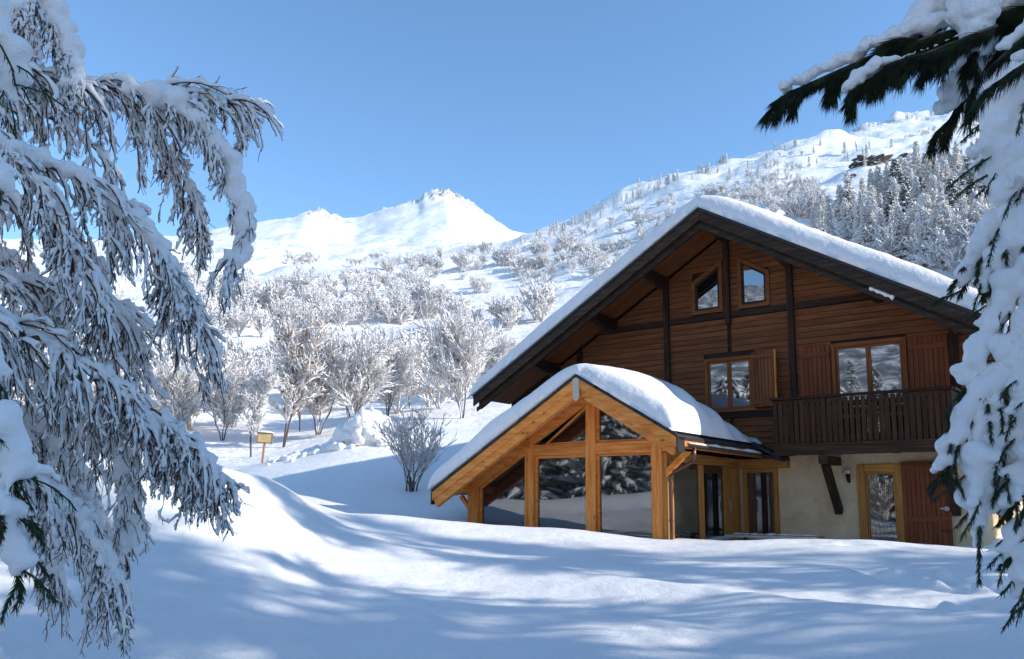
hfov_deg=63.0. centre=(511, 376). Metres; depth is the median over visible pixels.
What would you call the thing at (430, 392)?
snowy bush
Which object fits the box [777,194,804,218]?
thicket tree
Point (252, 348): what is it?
snowy bush
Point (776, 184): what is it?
thicket tree
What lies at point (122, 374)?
snowy bush
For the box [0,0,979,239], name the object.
sky
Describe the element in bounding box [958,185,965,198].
frosted larch
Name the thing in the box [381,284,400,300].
snowy bush
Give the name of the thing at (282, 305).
snowy bush
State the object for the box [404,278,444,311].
snowy bush
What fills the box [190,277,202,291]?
snowy shrub
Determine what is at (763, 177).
snowy shrub
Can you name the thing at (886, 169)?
frosted larch
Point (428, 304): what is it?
snowy bush
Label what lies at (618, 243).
snowy shrub
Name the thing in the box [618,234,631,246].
snowy shrub
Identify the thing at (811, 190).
thicket tree
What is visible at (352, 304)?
snowy bush
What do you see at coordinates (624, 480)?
window
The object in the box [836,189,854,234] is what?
snowy spruce
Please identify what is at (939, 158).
frosted larch
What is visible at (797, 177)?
thicket tree
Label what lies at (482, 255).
snowy bush
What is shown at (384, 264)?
snowy bush
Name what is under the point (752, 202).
thicket tree
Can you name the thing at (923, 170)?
frosted larch
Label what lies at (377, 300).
snowy bush
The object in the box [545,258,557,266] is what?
snowy bush
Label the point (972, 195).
frosted larch
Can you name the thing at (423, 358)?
snowy bush
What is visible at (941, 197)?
frosted larch
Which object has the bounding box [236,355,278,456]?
bare tree
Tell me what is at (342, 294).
snowy bush
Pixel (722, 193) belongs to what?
snowy shrub
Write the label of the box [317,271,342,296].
snowy bush
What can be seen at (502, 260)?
snowy bush
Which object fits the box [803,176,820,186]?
thicket tree
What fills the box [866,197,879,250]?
frosted larch
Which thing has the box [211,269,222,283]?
snowy bush
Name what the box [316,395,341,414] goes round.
snowy bush
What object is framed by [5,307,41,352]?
snowy bush
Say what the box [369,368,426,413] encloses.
snowy bush
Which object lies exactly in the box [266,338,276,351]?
snowy bush
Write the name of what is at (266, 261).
hillside
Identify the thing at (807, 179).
thicket tree
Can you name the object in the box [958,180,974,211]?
snowy spruce
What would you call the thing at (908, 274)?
roof snow
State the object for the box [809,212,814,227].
frosted larch
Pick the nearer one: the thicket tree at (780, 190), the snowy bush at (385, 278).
the snowy bush at (385, 278)
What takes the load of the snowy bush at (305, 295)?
on the hillside
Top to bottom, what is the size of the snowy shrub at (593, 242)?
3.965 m
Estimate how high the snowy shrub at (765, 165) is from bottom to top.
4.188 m
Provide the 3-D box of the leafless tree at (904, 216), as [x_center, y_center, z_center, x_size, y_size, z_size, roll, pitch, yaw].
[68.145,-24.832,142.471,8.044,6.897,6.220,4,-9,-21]
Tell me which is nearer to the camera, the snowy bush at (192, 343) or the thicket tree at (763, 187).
the snowy bush at (192, 343)
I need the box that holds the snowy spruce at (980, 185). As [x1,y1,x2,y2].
[976,181,986,191]
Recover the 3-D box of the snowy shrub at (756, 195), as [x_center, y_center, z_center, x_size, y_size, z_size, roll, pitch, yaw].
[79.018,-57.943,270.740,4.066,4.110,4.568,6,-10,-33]
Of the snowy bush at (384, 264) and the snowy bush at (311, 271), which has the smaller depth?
the snowy bush at (311, 271)
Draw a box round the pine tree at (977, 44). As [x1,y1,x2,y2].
[754,0,1023,164]
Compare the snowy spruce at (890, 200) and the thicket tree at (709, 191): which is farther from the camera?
the thicket tree at (709, 191)
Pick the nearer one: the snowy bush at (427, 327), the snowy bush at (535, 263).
the snowy bush at (427, 327)
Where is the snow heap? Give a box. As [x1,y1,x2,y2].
[266,406,412,465]
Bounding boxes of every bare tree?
[139,340,229,430]
[139,355,212,423]
[191,362,261,439]
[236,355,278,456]
[266,327,363,434]
[267,303,334,446]
[278,362,304,430]
[304,319,400,418]
[369,333,431,415]
[397,341,423,407]
[405,301,498,418]
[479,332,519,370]
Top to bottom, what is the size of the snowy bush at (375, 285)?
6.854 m
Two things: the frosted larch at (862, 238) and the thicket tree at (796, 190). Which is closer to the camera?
the frosted larch at (862, 238)
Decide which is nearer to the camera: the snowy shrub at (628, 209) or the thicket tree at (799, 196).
the thicket tree at (799, 196)
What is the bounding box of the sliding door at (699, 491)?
[671,462,730,538]
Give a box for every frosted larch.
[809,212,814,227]
[813,193,832,231]
[814,202,824,229]
[821,202,837,236]
[831,208,835,227]
[834,184,841,218]
[837,198,853,240]
[839,171,856,207]
[850,203,865,244]
[850,212,856,241]
[851,193,856,215]
[853,205,873,246]
[856,178,867,203]
[858,190,861,202]
[865,191,878,247]
[866,169,877,196]
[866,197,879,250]
[868,185,877,206]
[872,209,891,252]
[874,169,881,191]
[875,165,883,183]
[877,181,884,203]
[877,193,883,203]
[882,165,890,184]
[882,174,889,205]
[885,177,900,204]
[888,203,909,258]
[888,210,893,223]
[896,164,902,180]
[898,156,903,169]
[903,159,908,176]
[905,201,918,248]
[906,154,913,176]
[906,168,914,196]
[907,223,917,260]
[908,174,915,208]
[909,140,922,185]
[910,204,942,267]
[911,176,921,201]
[916,192,934,224]
[921,164,927,185]
[924,159,933,192]
[927,196,935,216]
[928,174,937,195]
[928,208,944,265]
[931,188,938,206]
[933,161,939,181]
[934,191,951,209]
[934,200,952,259]
[936,152,943,165]
[936,181,943,193]
[937,158,951,182]
[945,153,958,176]
[946,214,966,271]
[950,144,963,175]
[951,173,959,185]
[956,199,967,214]
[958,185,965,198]
[960,165,970,197]
[960,208,968,228]
[969,192,974,212]
[973,174,979,196]
[975,137,978,159]
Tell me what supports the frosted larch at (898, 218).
on the hillside
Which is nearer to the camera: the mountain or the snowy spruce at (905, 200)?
the snowy spruce at (905, 200)
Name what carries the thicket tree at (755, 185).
on the hillside
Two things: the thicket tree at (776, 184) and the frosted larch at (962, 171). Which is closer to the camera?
the frosted larch at (962, 171)
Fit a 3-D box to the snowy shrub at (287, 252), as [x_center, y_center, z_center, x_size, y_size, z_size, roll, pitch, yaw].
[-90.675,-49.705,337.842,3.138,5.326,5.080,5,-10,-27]
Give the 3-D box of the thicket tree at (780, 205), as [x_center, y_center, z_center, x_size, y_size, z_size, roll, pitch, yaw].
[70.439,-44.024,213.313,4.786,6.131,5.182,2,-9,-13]
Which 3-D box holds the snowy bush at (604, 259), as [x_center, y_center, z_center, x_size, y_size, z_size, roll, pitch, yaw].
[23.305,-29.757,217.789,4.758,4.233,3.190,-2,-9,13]
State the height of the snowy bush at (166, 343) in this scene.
6.458 m
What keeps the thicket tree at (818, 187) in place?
on the hillside
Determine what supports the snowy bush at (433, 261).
on the hillside
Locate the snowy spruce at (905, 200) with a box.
[897,183,912,219]
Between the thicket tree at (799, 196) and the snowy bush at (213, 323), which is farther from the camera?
the thicket tree at (799, 196)
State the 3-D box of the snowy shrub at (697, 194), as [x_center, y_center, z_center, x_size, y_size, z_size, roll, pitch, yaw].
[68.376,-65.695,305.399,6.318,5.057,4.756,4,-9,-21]
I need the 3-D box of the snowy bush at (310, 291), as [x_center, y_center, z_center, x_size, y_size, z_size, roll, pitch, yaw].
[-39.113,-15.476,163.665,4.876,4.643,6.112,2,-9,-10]
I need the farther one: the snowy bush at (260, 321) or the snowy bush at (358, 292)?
the snowy bush at (358, 292)
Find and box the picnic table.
[725,534,824,539]
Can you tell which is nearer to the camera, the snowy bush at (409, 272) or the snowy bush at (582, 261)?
the snowy bush at (582, 261)
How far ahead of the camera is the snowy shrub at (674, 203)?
312.40 m
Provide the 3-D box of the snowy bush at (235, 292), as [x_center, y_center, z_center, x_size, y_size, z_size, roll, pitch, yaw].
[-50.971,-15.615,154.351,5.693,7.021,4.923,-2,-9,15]
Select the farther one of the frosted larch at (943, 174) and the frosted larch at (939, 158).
the frosted larch at (939, 158)
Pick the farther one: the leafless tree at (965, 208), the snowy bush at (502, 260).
the snowy bush at (502, 260)
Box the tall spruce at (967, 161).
[959,155,975,196]
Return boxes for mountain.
[0,103,978,253]
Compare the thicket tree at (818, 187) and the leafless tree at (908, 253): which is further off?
the thicket tree at (818, 187)
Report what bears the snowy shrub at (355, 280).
on the hillside
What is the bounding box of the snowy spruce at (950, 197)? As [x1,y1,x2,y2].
[944,176,961,207]
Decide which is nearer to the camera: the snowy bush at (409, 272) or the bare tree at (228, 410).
the bare tree at (228, 410)
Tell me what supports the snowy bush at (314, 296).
on the hillside
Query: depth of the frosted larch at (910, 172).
202.73 m
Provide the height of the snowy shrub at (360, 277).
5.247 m
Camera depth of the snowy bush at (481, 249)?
381.51 m
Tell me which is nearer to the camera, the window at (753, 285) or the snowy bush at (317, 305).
the window at (753, 285)
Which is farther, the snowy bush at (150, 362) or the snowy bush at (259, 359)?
the snowy bush at (259, 359)
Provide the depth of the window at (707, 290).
22.98 m
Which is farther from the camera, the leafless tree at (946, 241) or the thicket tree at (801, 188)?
the thicket tree at (801, 188)
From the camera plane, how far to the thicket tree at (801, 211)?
203.58 m
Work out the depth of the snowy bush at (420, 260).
291.84 m
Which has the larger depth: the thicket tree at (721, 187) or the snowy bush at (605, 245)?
the thicket tree at (721, 187)
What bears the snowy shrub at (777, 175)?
on the hillside
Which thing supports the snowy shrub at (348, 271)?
on the hillside
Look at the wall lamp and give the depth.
20.04 m
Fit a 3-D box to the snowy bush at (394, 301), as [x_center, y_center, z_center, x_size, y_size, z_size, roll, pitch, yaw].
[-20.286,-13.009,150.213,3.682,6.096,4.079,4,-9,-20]
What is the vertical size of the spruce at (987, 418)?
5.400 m
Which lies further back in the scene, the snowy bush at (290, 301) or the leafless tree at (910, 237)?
the snowy bush at (290, 301)
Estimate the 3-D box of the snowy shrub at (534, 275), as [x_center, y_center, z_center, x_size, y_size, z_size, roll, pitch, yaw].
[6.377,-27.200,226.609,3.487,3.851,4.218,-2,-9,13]
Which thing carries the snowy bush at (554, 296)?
on the hillside
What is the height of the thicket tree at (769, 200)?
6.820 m
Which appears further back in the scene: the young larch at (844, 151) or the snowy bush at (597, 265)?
the young larch at (844, 151)
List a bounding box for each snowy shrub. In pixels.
[178,259,193,267]
[182,266,197,278]
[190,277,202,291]
[283,246,292,257]
[289,253,301,260]
[303,254,313,263]
[339,266,352,276]
[340,266,353,275]
[352,267,361,274]
[352,271,366,282]
[352,275,359,290]
[361,266,374,274]
[362,270,369,280]
[394,257,402,264]
[421,269,431,278]
[507,266,524,277]
[518,273,529,286]
[528,270,540,281]
[539,270,550,283]
[551,243,562,251]
[559,264,567,270]
[587,245,601,257]
[588,267,596,276]
[589,238,599,248]
[607,219,613,227]
[613,238,623,250]
[613,249,621,259]
[616,225,624,233]
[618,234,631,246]
[621,206,637,213]
[631,209,639,220]
[631,220,644,228]
[634,225,649,239]
[637,210,649,218]
[655,197,664,205]
[655,213,663,220]
[662,207,673,220]
[668,199,677,206]
[691,189,704,196]
[719,189,728,196]
[725,171,731,181]
[745,169,756,178]
[752,191,758,200]
[757,170,766,181]
[761,160,768,169]
[765,172,776,182]
[773,171,781,177]
[774,158,782,165]
[779,177,793,187]
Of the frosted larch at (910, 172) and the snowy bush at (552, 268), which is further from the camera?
the snowy bush at (552, 268)
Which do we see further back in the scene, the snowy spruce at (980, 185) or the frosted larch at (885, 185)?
the frosted larch at (885, 185)
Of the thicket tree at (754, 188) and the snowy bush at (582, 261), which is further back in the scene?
the thicket tree at (754, 188)
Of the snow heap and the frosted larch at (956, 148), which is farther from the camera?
the frosted larch at (956, 148)
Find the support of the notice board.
on the hillside
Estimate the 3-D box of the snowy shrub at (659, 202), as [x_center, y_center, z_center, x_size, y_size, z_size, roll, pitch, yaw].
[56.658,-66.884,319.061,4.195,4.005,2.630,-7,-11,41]
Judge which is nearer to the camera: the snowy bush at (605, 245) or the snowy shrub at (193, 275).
the snowy bush at (605, 245)
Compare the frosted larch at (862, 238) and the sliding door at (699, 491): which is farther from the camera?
the frosted larch at (862, 238)
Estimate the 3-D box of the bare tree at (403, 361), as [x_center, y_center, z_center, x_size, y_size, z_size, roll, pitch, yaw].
[-7.728,-0.077,51.147,4.383,5.348,4.866,-6,-10,35]
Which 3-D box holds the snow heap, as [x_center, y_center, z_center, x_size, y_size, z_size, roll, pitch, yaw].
[-6.180,2.148,30.078,5.247,2.313,1.996,0,-8,0]
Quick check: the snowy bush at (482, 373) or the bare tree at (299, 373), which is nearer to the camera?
the bare tree at (299, 373)
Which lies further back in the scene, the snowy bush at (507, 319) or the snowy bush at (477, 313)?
the snowy bush at (477, 313)
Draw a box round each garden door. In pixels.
[742,468,780,533]
[856,464,904,541]
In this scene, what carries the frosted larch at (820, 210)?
on the hillside
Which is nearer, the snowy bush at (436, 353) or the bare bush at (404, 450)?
the bare bush at (404, 450)
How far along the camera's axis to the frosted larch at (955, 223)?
120.72 m
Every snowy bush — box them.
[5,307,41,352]
[6,345,33,394]
[14,390,41,407]
[20,385,36,404]
[69,369,123,399]
[87,358,157,392]
[94,388,190,410]
[112,288,135,301]
[130,347,169,372]
[141,360,160,379]
[147,329,231,369]
[185,337,236,351]
[191,316,221,339]
[197,287,223,303]
[199,278,223,296]
[200,326,254,371]
[203,295,218,312]
[203,297,223,314]
[205,300,241,313]
[208,306,230,336]
[209,320,226,329]
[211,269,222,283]
[216,297,247,314]
[218,306,251,335]
[220,281,247,305]
[220,373,257,427]
[222,337,266,379]
[225,308,248,336]
[231,340,258,365]
[235,287,279,309]
[237,294,260,312]
[239,271,259,285]
[239,275,262,290]
[240,303,255,327]
[242,279,260,302]
[246,344,283,382]
[247,302,273,337]
[248,345,265,356]
[249,341,284,367]
[252,286,265,308]
[253,277,294,310]
[261,301,284,322]
[264,293,284,318]
[266,272,295,290]
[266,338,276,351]
[269,294,293,316]
[277,303,295,318]
[285,266,315,299]
[285,296,305,308]
[286,302,303,324]
[290,264,324,286]
[293,285,309,301]
[297,301,320,321]
[299,289,330,304]
[300,286,323,299]
[304,290,334,304]
[304,299,327,322]
[310,295,339,310]
[312,286,331,297]
[313,303,333,324]
[313,323,351,342]
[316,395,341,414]
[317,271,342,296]
[325,300,357,330]
[332,285,347,299]
[333,297,364,313]
[334,332,355,355]
[338,268,353,290]
[338,364,373,411]
[349,303,381,324]
[350,280,371,299]
[353,295,368,313]
[359,295,371,311]
[362,322,400,347]
[363,275,382,298]
[365,287,387,318]
[369,268,385,283]
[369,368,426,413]
[375,300,399,323]
[378,271,390,286]
[380,256,390,269]
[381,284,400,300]
[384,273,404,290]
[387,259,398,271]
[389,270,400,279]
[389,288,406,313]
[390,296,415,324]
[394,291,420,311]
[394,329,429,362]
[396,284,406,290]
[396,335,437,369]
[397,325,429,379]
[399,267,419,279]
[400,269,424,286]
[402,252,414,265]
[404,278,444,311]
[408,260,420,270]
[409,297,429,318]
[410,325,428,338]
[412,361,446,406]
[413,272,431,286]
[414,294,439,318]
[414,320,437,338]
[415,364,454,408]
[416,251,429,266]
[416,254,426,264]
[416,276,430,288]
[421,264,433,273]
[423,332,441,367]
[424,251,443,271]
[429,267,442,277]
[430,303,438,316]
[432,282,454,301]
[433,286,448,305]
[434,290,471,308]
[435,292,467,320]
[436,246,444,258]
[446,311,468,328]
[449,250,464,266]
[450,250,475,271]
[451,298,486,322]
[456,314,492,328]
[458,272,466,279]
[463,241,478,254]
[466,274,482,293]
[471,337,513,383]
[474,257,484,269]
[475,319,509,343]
[477,280,494,292]
[478,239,493,253]
[478,245,486,252]
[478,251,487,263]
[483,293,507,325]
[491,248,501,263]
[493,245,518,266]
[495,252,506,266]
[497,309,518,329]
[498,293,524,327]
[502,295,524,322]
[508,254,527,267]
[516,278,562,319]
[519,254,530,268]
[521,257,534,270]
[523,235,546,254]
[525,267,537,278]
[528,256,542,268]
[528,288,558,321]
[531,238,550,253]
[531,291,556,315]
[533,255,551,266]
[536,251,548,266]
[543,261,559,274]
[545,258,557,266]
[551,231,578,253]
[558,251,566,261]
[561,252,576,262]
[567,257,579,272]
[571,247,596,266]
[576,242,581,252]
[579,239,589,251]
[582,258,605,274]
[584,242,595,255]
[597,238,615,252]
[597,255,609,269]
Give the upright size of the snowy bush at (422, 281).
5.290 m
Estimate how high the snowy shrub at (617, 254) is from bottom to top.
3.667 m
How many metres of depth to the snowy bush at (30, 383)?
48.70 m
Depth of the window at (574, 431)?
20.18 m
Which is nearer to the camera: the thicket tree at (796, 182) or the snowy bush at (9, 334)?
the snowy bush at (9, 334)
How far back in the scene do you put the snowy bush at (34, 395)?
53.98 m
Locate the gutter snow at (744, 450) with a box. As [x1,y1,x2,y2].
[688,442,760,453]
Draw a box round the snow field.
[0,429,1023,658]
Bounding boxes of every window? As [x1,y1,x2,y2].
[480,456,524,526]
[535,455,585,529]
[545,407,585,444]
[597,408,647,441]
[597,452,652,537]
[691,260,722,315]
[704,355,756,412]
[737,257,770,308]
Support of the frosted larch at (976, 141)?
on the hillside
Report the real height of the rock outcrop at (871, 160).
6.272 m
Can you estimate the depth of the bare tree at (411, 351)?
60.03 m
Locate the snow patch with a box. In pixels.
[869,287,894,300]
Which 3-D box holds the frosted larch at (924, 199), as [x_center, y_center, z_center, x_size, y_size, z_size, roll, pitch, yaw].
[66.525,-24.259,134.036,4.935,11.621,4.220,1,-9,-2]
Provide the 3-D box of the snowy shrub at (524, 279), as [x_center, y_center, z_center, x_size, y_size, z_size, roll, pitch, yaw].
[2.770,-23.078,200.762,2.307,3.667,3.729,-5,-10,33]
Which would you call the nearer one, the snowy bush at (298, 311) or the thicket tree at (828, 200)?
the snowy bush at (298, 311)
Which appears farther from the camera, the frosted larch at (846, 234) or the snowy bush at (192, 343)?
the frosted larch at (846, 234)
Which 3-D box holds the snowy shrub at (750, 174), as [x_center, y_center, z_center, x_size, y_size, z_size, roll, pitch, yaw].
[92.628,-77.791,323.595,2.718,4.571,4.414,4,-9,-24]
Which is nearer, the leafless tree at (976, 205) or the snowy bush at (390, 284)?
the leafless tree at (976, 205)
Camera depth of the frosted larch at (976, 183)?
176.14 m
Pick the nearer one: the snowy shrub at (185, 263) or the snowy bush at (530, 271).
the snowy bush at (530, 271)
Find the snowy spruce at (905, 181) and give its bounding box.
[899,175,914,207]
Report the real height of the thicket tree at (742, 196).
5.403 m
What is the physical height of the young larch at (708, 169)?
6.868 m
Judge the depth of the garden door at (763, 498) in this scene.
21.37 m
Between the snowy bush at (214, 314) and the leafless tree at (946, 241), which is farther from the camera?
the leafless tree at (946, 241)
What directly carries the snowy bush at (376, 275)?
on the hillside
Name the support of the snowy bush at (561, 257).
on the hillside
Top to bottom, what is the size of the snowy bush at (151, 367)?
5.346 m
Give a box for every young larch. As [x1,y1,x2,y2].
[706,162,711,174]
[841,141,847,153]
[864,144,868,156]
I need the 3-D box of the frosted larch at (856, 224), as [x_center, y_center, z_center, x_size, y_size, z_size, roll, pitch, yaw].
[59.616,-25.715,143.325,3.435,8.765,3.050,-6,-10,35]
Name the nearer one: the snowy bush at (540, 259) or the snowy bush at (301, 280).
the snowy bush at (301, 280)
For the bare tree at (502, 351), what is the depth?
59.90 m
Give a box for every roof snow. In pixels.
[427,363,762,490]
[470,195,1008,395]
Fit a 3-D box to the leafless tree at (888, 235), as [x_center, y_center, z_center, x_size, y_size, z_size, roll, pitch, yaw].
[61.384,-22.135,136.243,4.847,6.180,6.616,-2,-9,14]
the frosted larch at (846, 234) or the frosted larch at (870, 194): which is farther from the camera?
the frosted larch at (846, 234)
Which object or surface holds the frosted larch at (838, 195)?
on the hillside
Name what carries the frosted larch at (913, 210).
on the hillside
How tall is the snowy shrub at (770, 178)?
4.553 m
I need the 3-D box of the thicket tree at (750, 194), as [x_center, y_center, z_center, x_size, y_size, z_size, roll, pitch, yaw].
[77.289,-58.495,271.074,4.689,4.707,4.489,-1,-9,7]
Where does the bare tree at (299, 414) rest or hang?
on the hillside
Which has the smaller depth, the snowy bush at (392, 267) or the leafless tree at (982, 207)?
the leafless tree at (982, 207)
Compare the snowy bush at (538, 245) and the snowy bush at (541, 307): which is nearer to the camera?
the snowy bush at (541, 307)
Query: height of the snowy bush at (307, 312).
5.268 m
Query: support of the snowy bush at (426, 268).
on the hillside
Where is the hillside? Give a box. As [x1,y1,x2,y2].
[0,129,1017,484]
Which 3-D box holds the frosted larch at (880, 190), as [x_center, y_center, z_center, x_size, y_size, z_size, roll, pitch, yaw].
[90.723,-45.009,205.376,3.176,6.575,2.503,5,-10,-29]
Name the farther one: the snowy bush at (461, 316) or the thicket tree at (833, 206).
the thicket tree at (833, 206)
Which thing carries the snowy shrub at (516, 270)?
on the hillside
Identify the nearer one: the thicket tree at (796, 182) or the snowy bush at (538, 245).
the thicket tree at (796, 182)
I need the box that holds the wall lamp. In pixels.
[843,468,850,482]
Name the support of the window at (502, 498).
in the conservatory
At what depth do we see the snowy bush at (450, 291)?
156.03 m
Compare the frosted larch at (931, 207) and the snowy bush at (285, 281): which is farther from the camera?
the snowy bush at (285, 281)
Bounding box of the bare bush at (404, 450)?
[368,395,457,491]
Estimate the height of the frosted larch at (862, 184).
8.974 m
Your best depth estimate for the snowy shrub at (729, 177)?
342.41 m
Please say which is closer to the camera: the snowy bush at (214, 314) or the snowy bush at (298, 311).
the snowy bush at (214, 314)
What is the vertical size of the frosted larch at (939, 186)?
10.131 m
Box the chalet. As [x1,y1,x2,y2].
[473,207,1020,545]
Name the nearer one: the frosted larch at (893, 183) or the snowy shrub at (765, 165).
the frosted larch at (893, 183)
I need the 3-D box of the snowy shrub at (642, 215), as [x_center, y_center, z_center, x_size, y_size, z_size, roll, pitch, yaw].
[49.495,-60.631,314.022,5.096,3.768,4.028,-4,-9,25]
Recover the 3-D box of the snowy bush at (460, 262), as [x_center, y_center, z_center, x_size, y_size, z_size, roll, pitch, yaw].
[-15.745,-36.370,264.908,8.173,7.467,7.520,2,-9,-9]
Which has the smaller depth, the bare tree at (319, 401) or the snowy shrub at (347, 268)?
the bare tree at (319, 401)
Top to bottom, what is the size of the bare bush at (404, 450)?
3.257 m
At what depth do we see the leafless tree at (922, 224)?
126.49 m
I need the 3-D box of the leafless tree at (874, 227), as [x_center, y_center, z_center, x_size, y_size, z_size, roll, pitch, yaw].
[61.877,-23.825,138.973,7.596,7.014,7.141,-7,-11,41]
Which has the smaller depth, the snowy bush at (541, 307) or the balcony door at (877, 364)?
the balcony door at (877, 364)
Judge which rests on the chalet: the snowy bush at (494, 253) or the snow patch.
the snow patch
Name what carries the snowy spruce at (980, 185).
on the hillside
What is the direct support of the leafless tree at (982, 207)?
on the hillside
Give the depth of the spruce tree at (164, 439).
5.78 m
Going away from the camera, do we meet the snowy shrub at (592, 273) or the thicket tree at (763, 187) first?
the snowy shrub at (592, 273)
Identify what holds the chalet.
on the snow field
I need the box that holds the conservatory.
[431,375,789,539]
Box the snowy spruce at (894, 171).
[884,158,903,199]
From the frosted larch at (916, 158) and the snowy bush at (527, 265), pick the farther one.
the snowy bush at (527, 265)
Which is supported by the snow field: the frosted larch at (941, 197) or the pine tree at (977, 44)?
the pine tree at (977, 44)
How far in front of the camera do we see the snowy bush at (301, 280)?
167.75 m
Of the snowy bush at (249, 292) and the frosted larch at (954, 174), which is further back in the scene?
the frosted larch at (954, 174)
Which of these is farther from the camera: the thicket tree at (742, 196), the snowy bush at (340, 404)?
the thicket tree at (742, 196)
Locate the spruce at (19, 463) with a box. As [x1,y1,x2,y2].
[0,0,77,658]
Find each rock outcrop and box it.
[848,154,892,168]
[897,153,911,157]
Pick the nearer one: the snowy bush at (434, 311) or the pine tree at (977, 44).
the pine tree at (977, 44)
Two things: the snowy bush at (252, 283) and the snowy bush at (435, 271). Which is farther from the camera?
the snowy bush at (435, 271)
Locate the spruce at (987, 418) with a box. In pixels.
[925,48,1023,635]
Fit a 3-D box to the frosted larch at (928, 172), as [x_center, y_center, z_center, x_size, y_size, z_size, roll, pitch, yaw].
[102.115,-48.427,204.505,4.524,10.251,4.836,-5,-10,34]
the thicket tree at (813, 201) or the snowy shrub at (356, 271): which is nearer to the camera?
the thicket tree at (813, 201)
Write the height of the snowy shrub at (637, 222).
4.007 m
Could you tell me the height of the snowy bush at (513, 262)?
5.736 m
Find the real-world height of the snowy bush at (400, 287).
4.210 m
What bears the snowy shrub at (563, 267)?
on the hillside
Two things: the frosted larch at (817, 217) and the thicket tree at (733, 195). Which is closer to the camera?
the frosted larch at (817, 217)
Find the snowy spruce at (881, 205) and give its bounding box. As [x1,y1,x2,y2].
[878,203,887,220]
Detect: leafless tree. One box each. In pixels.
[829,200,865,227]
[859,213,904,238]
[874,223,907,254]
[899,234,917,254]
[901,199,950,215]
[903,212,909,221]
[903,235,932,259]
[910,234,952,270]
[917,214,949,235]
[920,222,977,260]
[925,206,979,241]
[939,244,965,270]
[947,198,989,221]
[952,205,975,214]
[953,188,991,222]
[955,220,973,247]
[960,215,981,239]
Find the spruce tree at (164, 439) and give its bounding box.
[0,0,283,658]
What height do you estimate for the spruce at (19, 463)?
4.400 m
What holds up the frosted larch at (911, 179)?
on the hillside
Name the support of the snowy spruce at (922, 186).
on the hillside
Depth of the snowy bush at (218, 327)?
109.03 m
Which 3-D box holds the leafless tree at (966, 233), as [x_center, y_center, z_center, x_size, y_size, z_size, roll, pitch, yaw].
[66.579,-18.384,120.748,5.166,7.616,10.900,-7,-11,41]
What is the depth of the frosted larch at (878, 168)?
216.80 m
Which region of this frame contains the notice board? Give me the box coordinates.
[256,431,273,462]
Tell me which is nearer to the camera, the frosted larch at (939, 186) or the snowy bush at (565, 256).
the frosted larch at (939, 186)
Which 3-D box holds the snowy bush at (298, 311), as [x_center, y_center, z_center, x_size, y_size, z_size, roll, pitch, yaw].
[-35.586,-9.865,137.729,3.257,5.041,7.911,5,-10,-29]
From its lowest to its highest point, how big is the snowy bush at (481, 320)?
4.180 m
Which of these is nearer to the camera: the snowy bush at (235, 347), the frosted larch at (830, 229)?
the snowy bush at (235, 347)
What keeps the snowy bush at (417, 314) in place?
on the hillside
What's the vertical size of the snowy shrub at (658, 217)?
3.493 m
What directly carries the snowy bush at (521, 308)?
on the hillside
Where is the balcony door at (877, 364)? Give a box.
[831,336,910,441]
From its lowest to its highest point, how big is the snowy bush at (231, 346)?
5.891 m
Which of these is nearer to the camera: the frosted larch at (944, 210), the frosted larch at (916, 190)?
the frosted larch at (944, 210)
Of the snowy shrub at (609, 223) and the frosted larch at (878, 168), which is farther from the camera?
the snowy shrub at (609, 223)
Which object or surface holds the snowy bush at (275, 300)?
on the hillside
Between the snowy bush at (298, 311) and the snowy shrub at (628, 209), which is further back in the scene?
the snowy shrub at (628, 209)
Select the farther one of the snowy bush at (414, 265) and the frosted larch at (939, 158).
the snowy bush at (414, 265)
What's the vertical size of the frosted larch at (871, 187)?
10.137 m
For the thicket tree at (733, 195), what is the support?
on the hillside
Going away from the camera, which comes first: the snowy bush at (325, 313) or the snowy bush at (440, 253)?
the snowy bush at (325, 313)
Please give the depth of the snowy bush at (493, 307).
113.89 m
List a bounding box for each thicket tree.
[702,182,714,194]
[717,183,727,191]
[722,187,741,199]
[732,183,748,193]
[736,190,748,202]
[743,196,761,206]
[744,183,760,197]
[744,189,756,200]
[750,182,760,188]
[758,182,767,192]
[761,193,779,207]
[769,201,779,212]
[770,183,789,198]
[772,180,787,197]
[775,194,792,214]
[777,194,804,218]
[790,175,801,189]
[790,195,812,217]
[791,173,809,191]
[791,186,801,195]
[798,178,828,194]
[798,192,809,202]
[799,176,821,190]
[800,188,830,208]
[802,195,817,218]
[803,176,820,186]
[807,185,822,196]
[824,195,832,204]
[827,201,839,216]
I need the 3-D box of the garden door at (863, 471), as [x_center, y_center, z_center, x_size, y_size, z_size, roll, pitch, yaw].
[8.704,3.167,19.622,1.030,2.210,0.150,-6,-11,37]
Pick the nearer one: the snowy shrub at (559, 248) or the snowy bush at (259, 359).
the snowy bush at (259, 359)
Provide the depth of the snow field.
10.34 m
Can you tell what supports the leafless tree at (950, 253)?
on the hillside
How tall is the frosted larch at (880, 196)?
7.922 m
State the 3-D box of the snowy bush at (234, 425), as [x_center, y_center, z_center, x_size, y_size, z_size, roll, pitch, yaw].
[-17.031,1.562,51.888,2.915,3.765,5.872,-1,-9,10]
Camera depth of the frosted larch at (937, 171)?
203.51 m
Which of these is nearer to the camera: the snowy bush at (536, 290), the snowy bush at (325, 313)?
the snowy bush at (536, 290)
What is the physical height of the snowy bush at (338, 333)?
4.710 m
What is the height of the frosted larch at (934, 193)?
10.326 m
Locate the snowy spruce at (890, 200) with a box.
[884,190,895,222]
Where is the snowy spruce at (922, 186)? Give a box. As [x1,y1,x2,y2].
[918,174,926,191]
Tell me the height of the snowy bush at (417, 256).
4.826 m
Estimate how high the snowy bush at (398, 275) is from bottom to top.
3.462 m
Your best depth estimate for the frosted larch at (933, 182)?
177.19 m

